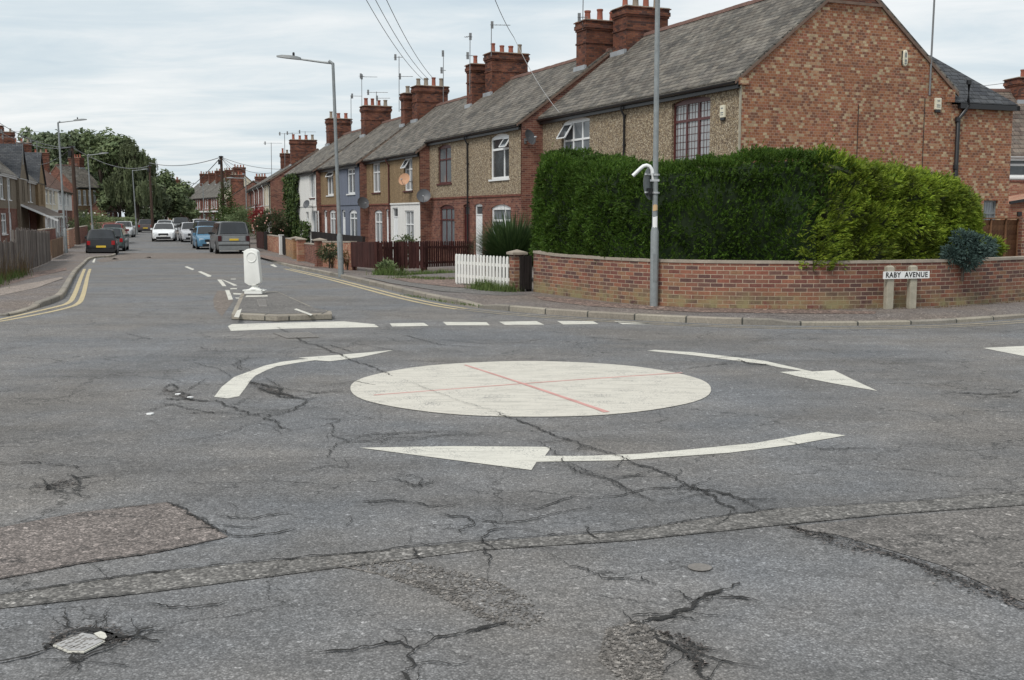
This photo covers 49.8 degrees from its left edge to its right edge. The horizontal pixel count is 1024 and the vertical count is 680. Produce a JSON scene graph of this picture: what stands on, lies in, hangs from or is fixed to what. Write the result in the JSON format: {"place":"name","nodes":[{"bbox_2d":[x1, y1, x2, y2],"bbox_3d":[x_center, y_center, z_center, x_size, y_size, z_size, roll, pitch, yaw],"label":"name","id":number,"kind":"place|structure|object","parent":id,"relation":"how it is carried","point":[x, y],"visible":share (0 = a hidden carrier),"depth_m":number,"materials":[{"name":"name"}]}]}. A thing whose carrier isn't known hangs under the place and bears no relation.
{"place":"outdoors","nodes":[
{"label":"outdoors","id":0,"kind":"place"},
{"bbox_2d":[0,229,113,312],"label":"pavement","id":1,"kind":"structure","parent":0,"point":[73,258],"depth_m":28.74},
{"bbox_2d":[0,238,17,274],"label":"garden fence","id":2,"kind":"object","parent":1,"relation":"on","point":[9,248],"visible":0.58,"depth_m":30.59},
{"bbox_2d":[0,242,40,280],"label":"grass","id":3,"kind":"structure","parent":1,"relation":"on","point":[24,268],"depth_m":30.91,"materials":[{"name":"green plant"}]},
{"bbox_2d":[11,227,50,269],"bbox_3d":[-18.029,-3.326,41.771,0.134,2.052,20.801,-2,7,-20],"label":"garden fence","id":4,"kind":"object","parent":1,"relation":"on","point":[29,242],"visible":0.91,"depth_m":39.24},
{"bbox_2d":[0,277,62,295],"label":"pavement patch","id":5,"kind":"object","parent":1,"relation":"on","point":[11,289],"visible":1,"depth_m":25.71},
{"bbox_2d":[0,267,66,286],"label":"pavement patch","id":6,"kind":"object","parent":1,"relation":"on","point":[37,274],"visible":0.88,"depth_m":31.66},
{"bbox_2d":[21,204,65,236],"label":"porch","id":7,"kind":"object","parent":1,"relation":"on","point":[49,214],"visible":0.62,"depth_m":96.06,"materials":[{"name":"white plastic"}]},
{"bbox_2d":[17,126,70,161],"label":"broadleaf tree","id":8,"kind":"object","parent":1,"relation":"on","point":[34,136],"visible":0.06,"depth_m":181.02,"materials":[{"name":"green plant"}]},
{"bbox_2d":[57,117,86,252],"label":"street lamp","id":9,"kind":"object","parent":1,"relation":"on","point":[64,227],"visible":0.94,"depth_m":62.78,"materials":[{"name":"metal"}]},
{"bbox_2d":[68,146,80,244],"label":"telegraph pole","id":10,"kind":"object","parent":1,"relation":"on","point":[76,215],"visible":0.93,"depth_m":79.27,"materials":[{"name":"brown wood"}]},
{"bbox_2d":[44,127,105,181],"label":"broadleaf tree","id":11,"kind":"object","parent":1,"relation":"on","point":[67,140],"visible":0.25,"depth_m":165.08,"materials":[{"name":"green plant"}]},
{"bbox_2d":[66,208,110,227],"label":"rose bush","id":12,"kind":"object","parent":1,"relation":"on","point":[86,219],"visible":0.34,"depth_m":103.98,"materials":[{"name":"green plant"}]},
{"bbox_2d":[77,127,123,209],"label":"broadleaf tree","id":13,"kind":"object","parent":1,"relation":"on","point":[92,139],"visible":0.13,"depth_m":157.50,"materials":[{"name":"green plant"}]},
{"bbox_2d":[366,263,411,275],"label":"grass","id":14,"kind":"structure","parent":0,"point":[392,271],"depth_m":31.84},
{"bbox_2d":[0,231,1023,679],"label":"road","id":15,"kind":"structure","parent":0,"point":[88,379],"depth_m":7.29,"materials":[{"name":"asphalt"}]},
{"bbox_2d":[0,269,90,321],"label":"road marking","id":16,"kind":"object","parent":15,"relation":"on","point":[82,295],"visible":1,"depth_m":23.16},
{"bbox_2d":[0,253,115,315],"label":"kerb","id":17,"kind":"structure","parent":15,"relation":"on","point":[61,293],"depth_m":23.13,"materials":[{"name":"concrete"}]},
{"bbox_2d":[53,631,106,652],"bbox_3d":[-1.766,1.237,4.532,0.171,0.015,0.205,3,7,22],"label":"manhole cover","id":18,"kind":"object","parent":15,"relation":"on","point":[82,643],"visible":1,"depth_m":4.51,"materials":[{"name":"metal"}]},
{"bbox_2d":[85,229,119,254],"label":"parked hatchback","id":19,"kind":"object","parent":15,"relation":"on","point":[101,240],"visible":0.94,"depth_m":62.74,"materials":[{"name":"paint"}]},
{"bbox_2d":[82,134,136,216],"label":"broadleaf tree","id":20,"kind":"object","parent":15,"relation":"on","point":[111,147],"visible":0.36,"depth_m":148.67,"materials":[{"name":"green plant"}]},
{"bbox_2d":[0,502,227,578],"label":"road patch","id":21,"kind":"object","parent":15,"relation":"on","point":[49,543],"visible":1,"depth_m":6.04,"materials":[{"name":"asphalt"}]},
{"bbox_2d":[101,228,129,250],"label":"parked hatchback","id":22,"kind":"object","parent":15,"relation":"on","point":[123,242],"visible":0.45,"depth_m":69.69,"materials":[{"name":"paint"}]},
{"bbox_2d":[103,138,163,228],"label":"willow","id":23,"kind":"object","parent":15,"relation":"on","point":[118,183],"visible":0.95,"depth_m":137.77,"materials":[{"name":"green plant"}]},
{"bbox_2d":[123,183,172,220],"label":"broadleaf tree","id":24,"kind":"object","parent":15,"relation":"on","point":[166,205],"visible":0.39,"depth_m":158.45,"materials":[{"name":"green plant"}]},
{"bbox_2d":[150,223,176,240],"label":"moving saloon","id":25,"kind":"object","parent":15,"relation":"on","point":[163,230],"visible":0.99,"depth_m":89.42,"materials":[{"name":"paint"}]},
{"bbox_2d":[97,253,243,261],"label":"road patch","id":26,"kind":"object","parent":15,"relation":"on","point":[125,256],"visible":0.84,"depth_m":60.71,"materials":[{"name":"asphalt"}]},
{"bbox_2d":[192,226,212,248],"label":"parked hatchback","id":27,"kind":"object","parent":15,"relation":"on","point":[200,236],"visible":0.52,"depth_m":73.91,"materials":[{"name":"paint"}]},
{"bbox_2d":[213,291,232,315],"bbox_3d":[-5.919,-0.789,22.639,0.397,0.005,7.007,-2,7,-15],"label":"road patch","id":28,"kind":"object","parent":15,"relation":"on","point":[222,302],"visible":1,"depth_m":22.36,"materials":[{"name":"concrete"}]},
{"bbox_2d":[208,221,249,253],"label":"parked suv","id":29,"kind":"object","parent":15,"relation":"on","point":[228,235],"visible":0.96,"depth_m":64.75,"materials":[{"name":"paint"}]},
{"bbox_2d":[231,291,331,321],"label":"kerb","id":30,"kind":"structure","parent":15,"relation":"on","point":[327,315],"depth_m":18.56,"materials":[{"name":"concrete"}]},
{"bbox_2d":[238,292,325,313],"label":"traffic island","id":31,"kind":"structure","parent":30,"relation":"on","point":[278,303],"depth_m":20.37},
{"bbox_2d":[242,248,266,293],"bbox_3d":[-5.462,-1.460,23.362,0.480,0.958,0.260,1,6,6],"label":"traffic bollard","id":32,"kind":"object","parent":31,"relation":"on","point":[252,271],"visible":1,"depth_m":23.28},
{"bbox_2d":[214,350,391,397],"bbox_3d":[-2.535,0.332,12.658,0.866,0.001,4.038,2,7,17],"label":"road marking","id":33,"kind":"object","parent":15,"relation":"on","point":[235,386],"visible":1,"depth_m":12.37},
{"bbox_2d":[228,321,377,330],"bbox_3d":[-3.357,-0.231,17.664,2.302,0.001,1.118,-2,7,-15],"label":"road marking","id":34,"kind":"object","parent":15,"relation":"on","point":[266,326],"visible":1,"depth_m":17.67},
{"bbox_2d":[317,556,548,629],"bbox_3d":[-0.344,1.161,5.281,1.403,0.004,0.407,6,9,42],"label":"loose aggregate","id":35,"kind":"object","parent":15,"relation":"on","point":[432,588],"visible":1,"depth_m":5.21,"materials":[{"name":"gravel"}]},
{"bbox_2d":[0,492,1023,607],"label":"road patch","id":36,"kind":"object","parent":15,"relation":"on","point":[156,581],"visible":1,"depth_m":5.81,"materials":[{"name":"asphalt"}]},
{"bbox_2d":[0,275,1023,679],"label":"road cracks","id":37,"kind":"object","parent":15,"relation":"on","point":[406,675],"visible":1,"depth_m":5.83,"materials":[{"name":"asphalt"}]},
{"bbox_2d":[350,361,710,416],"bbox_3d":[0.190,0.457,11.491,3.720,0.010,3.720,0,6,0],"label":"road marking","id":38,"kind":"object","parent":15,"relation":"on","point":[616,394],"visible":1,"depth_m":11.15,"materials":[{"name":"paint"}]},
{"bbox_2d":[39,382,1023,667],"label":"road cracks","id":39,"kind":"object","parent":15,"relation":"on","point":[1005,598],"visible":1,"depth_m":5.10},
{"bbox_2d":[466,365,609,411],"bbox_3d":[0.144,0.463,11.396,0.066,0.008,3.421,-3,7,-24],"label":"road marking","id":40,"kind":"object","parent":15,"relation":"on","point":[588,405],"visible":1,"depth_m":10.83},
{"bbox_2d":[177,232,1023,325],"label":"kerb","id":41,"kind":"structure","parent":15,"relation":"on","point":[652,317],"depth_m":18.65,"materials":[{"name":"concrete"}]},
{"bbox_2d":[367,432,844,469],"bbox_3d":[0.824,0.831,8.222,3.845,0.001,0.945,-1,7,-10],"label":"road marking","id":42,"kind":"object","parent":15,"relation":"on","point":[528,458],"visible":1,"depth_m":8.19,"materials":[{"name":"paint"}]},
{"bbox_2d":[598,620,668,679],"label":"loose aggregate","id":43,"kind":"object","parent":15,"relation":"on","point":[625,656],"visible":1,"depth_m":4.45,"materials":[{"name":"gravel"}]},
{"bbox_2d":[457,309,1023,328],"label":"road marking","id":44,"kind":"object","parent":15,"relation":"on","point":[753,327],"visible":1,"depth_m":17.51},
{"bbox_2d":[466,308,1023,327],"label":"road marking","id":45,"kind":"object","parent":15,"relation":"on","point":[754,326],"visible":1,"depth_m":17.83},
{"bbox_2d":[648,350,876,390],"bbox_3d":[3.028,0.303,12.915,0.740,0.001,3.852,-4,7,-30],"label":"road marking","id":46,"kind":"object","parent":15,"relation":"on","point":[833,376],"visible":1,"depth_m":12.37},
{"bbox_2d":[784,507,1023,601],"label":"road patch","id":47,"kind":"object","parent":15,"relation":"on","point":[981,546],"visible":1,"depth_m":6.01,"materials":[{"name":"asphalt"}]},
{"bbox_2d":[0,0,1023,216],"label":"sky","id":48,"kind":"structure","parent":0,"point":[190,81],"materials":[{"name":"white"}]},
{"bbox_2d":[176,230,1023,320],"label":"pavement","id":49,"kind":"structure","parent":0,"point":[528,298],"depth_m":19.67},
{"bbox_2d":[154,169,196,219],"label":"broadleaf tree","id":50,"kind":"object","parent":49,"relation":"on","point":[178,192],"visible":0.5,"depth_m":163.64,"materials":[{"name":"green plant"}]},
{"bbox_2d":[199,168,232,220],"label":"terraced house","id":51,"kind":"structure","parent":49,"relation":"on","point":[216,187],"depth_m":194.47,"materials":[{"name":"red brick"}]},
{"bbox_2d":[218,156,225,219],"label":"telegraph pole","id":52,"kind":"object","parent":49,"relation":"on","point":[220,162],"visible":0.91,"depth_m":96.90,"materials":[{"name":"brown wood"}]},
{"bbox_2d":[216,172,236,215],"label":"climbing ivy","id":53,"kind":"object","parent":52,"relation":"attached to","point":[228,197],"visible":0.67,"depth_m":96.98,"materials":[{"name":"green plant"}]},
{"bbox_2d":[203,202,253,231],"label":"shrub","id":54,"kind":"object","parent":49,"relation":"on","point":[219,216],"visible":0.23,"depth_m":90.90,"materials":[{"name":"green plant"}]},
{"bbox_2d":[206,164,251,221],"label":"terraced house","id":55,"kind":"structure","parent":49,"relation":"on","point":[213,199],"depth_m":186.31,"materials":[{"name":"brick"}]},
{"bbox_2d":[221,204,259,236],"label":"shrub","id":56,"kind":"object","parent":49,"relation":"on","point":[238,215],"visible":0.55,"depth_m":80.95,"materials":[{"name":"green plant"}]},
{"bbox_2d":[226,171,266,212],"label":"terraced house","id":57,"kind":"structure","parent":49,"relation":"on","point":[238,191],"depth_m":148.38,"materials":[{"name":"red brick"}]},
{"bbox_2d":[251,208,290,238],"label":"rose bush","id":58,"kind":"object","parent":49,"relation":"on","point":[280,223],"visible":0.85,"depth_m":73.26,"materials":[{"name":"green plant"}]},
{"bbox_2d":[261,134,318,234],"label":"terraced house","id":59,"kind":"structure","parent":49,"relation":"on","point":[301,150],"depth_m":87.68,"materials":[{"name":"red brick"}]},
{"bbox_2d":[276,52,343,277],"bbox_3d":[-5.953,-5.143,32.619,1.879,6.586,0.228,0,6,4],"label":"street lamp","id":60,"kind":"object","parent":49,"relation":"on","point":[339,242],"visible":0.98,"depth_m":32.53,"materials":[{"name":"metal"}]},
{"bbox_2d":[284,111,357,236],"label":"terraced house","id":61,"kind":"structure","parent":49,"relation":"on","point":[344,131],"depth_m":75.18,"materials":[{"name":"white brick"}]},
{"bbox_2d":[281,172,299,237],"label":"ivy","id":62,"kind":"object","parent":61,"relation":"attached to","point":[291,186],"visible":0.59,"depth_m":73.59,"materials":[{"name":"green plant"}]},
{"bbox_2d":[314,241,343,267],"bbox_3d":[-5.665,-2.640,34.085,0.918,0.839,0.887,0,6,0],"label":"shrub","id":63,"kind":"object","parent":49,"relation":"on","point":[330,255],"visible":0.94,"depth_m":34.05,"materials":[{"name":"green plant"}]},
{"bbox_2d":[298,129,360,242],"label":"terraced house","id":64,"kind":"structure","parent":49,"relation":"on","point":[310,174],"depth_m":69.33,"materials":[{"name":"paint"}]},
{"bbox_2d":[311,231,364,242],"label":"garden fence","id":65,"kind":"object","parent":49,"relation":"on","point":[327,236],"visible":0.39,"depth_m":60.96,"materials":[{"name":"black wood"}]},
{"bbox_2d":[322,241,356,269],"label":"garden wall","id":66,"kind":"structure","parent":49,"relation":"on","point":[346,245],"depth_m":37.67,"materials":[{"name":"beige brick"}]},
{"bbox_2d":[316,98,398,233],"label":"terraced house","id":67,"kind":"structure","parent":49,"relation":"on","point":[375,120],"depth_m":67.18,"materials":[{"name":"red brick"}]},
{"bbox_2d":[351,242,381,269],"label":"gate","id":68,"kind":"structure","parent":49,"relation":"on","point":[362,254],"depth_m":35.35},
{"bbox_2d":[334,86,411,241],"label":"terraced house","id":69,"kind":"structure","parent":49,"relation":"on","point":[353,183],"depth_m":61.00,"materials":[{"name":"paint"}]},
{"bbox_2d":[385,242,423,269],"bbox_3d":[-3.433,-2.510,35.247,1.214,1.252,0.134,-1,6,-5],"label":"picket fence","id":70,"kind":"object","parent":49,"relation":"on","point":[411,248],"visible":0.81,"depth_m":35.18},
{"bbox_2d":[374,241,473,271],"bbox_3d":[-2.811,-2.728,37.126,0.134,1.339,6.744,3,7,24],"label":"picket fence","id":71,"kind":"object","parent":49,"relation":"on","point":[447,252],"visible":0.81,"depth_m":37.33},
{"bbox_2d":[394,277,470,287],"bbox_3d":[-1.699,-1.384,27.077,1.736,0.049,6.265,-2,7,-14],"label":"pavement patch","id":72,"kind":"object","parent":49,"relation":"on","point":[446,282],"visible":0.67,"depth_m":27.85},
{"bbox_2d":[384,55,484,260],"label":"terraced house","id":73,"kind":"structure","parent":49,"relation":"on","point":[410,211],"depth_m":52.90,"materials":[{"name":"red brick"}]},
{"bbox_2d":[366,277,523,295],"bbox_3d":[-2.387,-1.323,26.592,1.108,0.055,8.987,-4,7,-30],"label":"pavement patch","id":74,"kind":"object","parent":49,"relation":"on","point":[447,289],"visible":1,"depth_m":24.62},
{"bbox_2d":[455,254,508,286],"bbox_3d":[-0.638,-1.444,25.539,0.135,1.048,2.585,-4,8,-32],"label":"picket fence","id":75,"kind":"object","parent":49,"relation":"on","point":[465,271],"visible":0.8,"depth_m":25.61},
{"bbox_2d":[424,43,547,260],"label":"terraced house","id":76,"kind":"structure","parent":49,"relation":"on","point":[508,74],"depth_m":49.88,"materials":[{"name":"red brick"}]},
{"bbox_2d":[436,144,451,185],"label":"window","id":77,"kind":"structure","parent":76,"relation":"in","point":[445,150],"depth_m":49.79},
{"bbox_2d":[441,205,454,241],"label":"window","id":78,"kind":"structure","parent":76,"relation":"in","point":[447,211],"depth_m":49.81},
{"bbox_2d":[463,276,521,292],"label":"grass","id":79,"kind":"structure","parent":49,"relation":"on","point":[487,286],"depth_m":24.25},
{"bbox_2d":[452,207,533,277],"bbox_3d":[0.043,-2.459,28.567,3.455,2.203,3.386,0,6,0],"label":"spiky plant","id":80,"kind":"object","parent":49,"relation":"on","point":[510,235],"visible":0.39,"depth_m":28.00,"materials":[{"name":"green plant"}]},
{"bbox_2d":[506,250,527,291],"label":"gate pier","id":81,"kind":"structure","parent":49,"relation":"on","point":[514,255],"depth_m":23.98,"materials":[{"name":"brick"}]},
{"bbox_2d":[519,255,531,291],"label":"garden gate","id":82,"kind":"structure","parent":49,"relation":"on","point":[525,271],"depth_m":23.95,"materials":[{"name":"black wood"}]},
{"bbox_2d":[463,9,612,261],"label":"terraced house","id":83,"kind":"structure","parent":49,"relation":"on","point":[504,161],"depth_m":43.02,"materials":[{"name":"red brick"}]},
{"bbox_2d":[488,133,509,180],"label":"window","id":84,"kind":"structure","parent":83,"relation":"in","point":[500,143],"depth_m":43.70,"materials":[{"name":"white plastic"}]},
{"bbox_2d":[492,204,510,229],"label":"window","id":85,"kind":"structure","parent":83,"relation":"in","point":[497,209],"depth_m":43.90,"materials":[{"name":"white plastic"}]},
{"bbox_2d":[536,0,722,155],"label":"terraced house","id":86,"kind":"structure","parent":49,"relation":"on","point":[588,114],"depth_m":39.39,"materials":[{"name":"grey brick"}]},
{"bbox_2d":[556,117,589,155],"bbox_3d":[2.197,-6.911,39.292,0.401,1.989,2.374,-3,7,-23],"label":"window","id":87,"kind":"structure","parent":86,"relation":"in","point":[575,132],"depth_m":39.41,"materials":[{"name":"white plastic"}]},
{"bbox_2d":[650,0,659,305],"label":"street lamp","id":88,"kind":"object","parent":49,"relation":"on","point":[654,254],"visible":0.94,"depth_m":19.80,"materials":[{"name":"metal"}]},
{"bbox_2d":[643,167,659,199],"bbox_3d":[2.567,-2.819,19.841,0.167,0.600,0.600,4,8,32],"label":"road sign","id":89,"kind":"object","parent":88,"relation":"attached to","point":[648,187],"visible":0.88,"depth_m":19.77,"materials":[{"name":"metal"}]},
{"bbox_2d":[535,296,875,313],"bbox_3d":[2.895,-0.614,20.043,7.057,0.001,1.848,4,8,33],"label":"pavement patch","id":90,"kind":"object","parent":49,"relation":"on","point":[620,305],"visible":1,"depth_m":19.34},
{"bbox_2d":[533,251,1023,308],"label":"garden wall","id":91,"kind":"structure","parent":49,"relation":"on","point":[764,284],"depth_m":19.90,"materials":[{"name":"brick"}]},
{"bbox_2d":[528,125,855,260],"bbox_3d":[2.934,-2.817,21.960,3.196,2.771,7.871,-6,9,-45],"label":"conifer hedge","id":92,"kind":"object","parent":91,"relation":"on","point":[719,207],"visible":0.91,"depth_m":20.16,"materials":[{"name":"plant"}]},
{"bbox_2d":[786,142,987,270],"bbox_3d":[6.858,-2.466,20.791,4.986,2.425,2.349,-2,7,-20],"label":"golden conifer","id":93,"kind":"object","parent":91,"relation":"on","point":[898,212],"visible":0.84,"depth_m":19.88,"materials":[{"name":"green plant"}]},
{"bbox_2d":[939,227,995,281],"bbox_3d":[8.316,-1.571,20.146,1.100,1.004,0.674,0,6,0],"label":"shrub","id":94,"kind":"object","parent":91,"relation":"on","point":[972,247],"visible":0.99,"depth_m":20.06,"materials":[{"name":"blue plant"}]},
{"bbox_2d":[618,0,1019,219],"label":"terraced house","id":95,"kind":"structure","parent":49,"relation":"on","point":[804,74],"depth_m":31.87,"materials":[{"name":"red brick"}]},
{"bbox_2d":[673,97,709,159],"bbox_3d":[5.313,-6.146,32.339,0.060,1.874,2.084,-3,7,-23],"label":"window","id":96,"kind":"structure","parent":95,"relation":"in","point":[691,115],"depth_m":32.40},
{"bbox_2d":[883,265,929,308],"bbox_3d":[6.952,-0.791,19.580,0.941,1.067,0.134,-2,7,-16],"label":"street sign","id":97,"kind":"object","parent":49,"relation":"on","point":[912,274],"visible":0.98,"depth_m":19.50,"materials":[{"name":"concrete"}]},
{"bbox_2d":[991,69,1023,195],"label":"terraced house","id":98,"kind":"structure","parent":49,"relation":"on","point":[1013,91],"depth_m":50.54,"materials":[{"name":"beige brick"}]},
{"bbox_2d":[1010,161,1023,178],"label":"window","id":99,"kind":"structure","parent":98,"relation":"in","point":[1016,167],"depth_m":49.77,"materials":[{"name":"glass"}]},
{"bbox_2d":[1008,194,1023,219],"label":"lean to","id":100,"kind":"object","parent":49,"relation":"on","point":[1015,206],"visible":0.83,"depth_m":41.74,"materials":[{"name":"orange brick"}]},
{"bbox_2d":[1017,217,1023,255],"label":"gate pier","id":101,"kind":"structure","parent":49,"relation":"on","point":[1020,250],"depth_m":27.17,"materials":[{"name":"brick"}]},
{"bbox_2d":[982,218,1018,256],"bbox_3d":[11.813,-2.276,26.910,1.803,1.404,0.110,-4,8,-34],"label":"panel fence","id":102,"kind":"object","parent":101,"relation":"attached to","point":[1006,230],"visible":0.36,"depth_m":27.09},
{"label":"ground","id":103,"kind":"structure","parent":0,"visible":0},
{"bbox_2d":[0,164,18,242],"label":"terraced house","id":104,"kind":"structure","parent":103,"relation":"on","point":[8,217],"depth_m":83.27,"materials":[{"name":"red brick"}]},
{"bbox_2d":[0,125,37,229],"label":"terraced house","id":105,"kind":"structure","parent":103,"relation":"on","point":[12,156],"depth_m":90.28,"materials":[{"name":"brick"}]},
{"bbox_2d":[3,128,46,230],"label":"terraced house","id":106,"kind":"structure","parent":103,"relation":"on","point":[36,171],"depth_m":103.86,"materials":[{"name":"brick"}]},
{"bbox_2d":[15,138,59,232],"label":"terraced house","id":107,"kind":"structure","parent":103,"relation":"on","point":[51,197],"depth_m":119.11,"materials":[{"name":"brick"}]},
{"bbox_2d":[34,149,72,231],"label":"terraced house","id":108,"kind":"structure","parent":103,"relation":"on","point":[68,193],"depth_m":136.33,"materials":[{"name":"red brick"}]},
{"bbox_2d":[50,154,102,224],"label":"terraced house","id":109,"kind":"structure","parent":103,"relation":"on","point":[82,186],"depth_m":148.64,"materials":[{"name":"red brick"}]},
{"bbox_2d":[193,168,224,218],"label":"terraced house","id":110,"kind":"structure","parent":103,"relation":"on","point":[197,199],"depth_m":200.73,"materials":[{"name":"red brick"}]},
{"bbox_2d":[249,148,289,233],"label":"terraced house","id":111,"kind":"structure","parent":103,"relation":"on","point":[284,159],"depth_m":109.78,"materials":[{"name":"brick"}]},
{"bbox_2d":[361,77,456,242],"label":"terraced house","id":112,"kind":"structure","parent":103,"relation":"on","point":[428,104],"depth_m":58.74,"materials":[{"name":"beige brick"}]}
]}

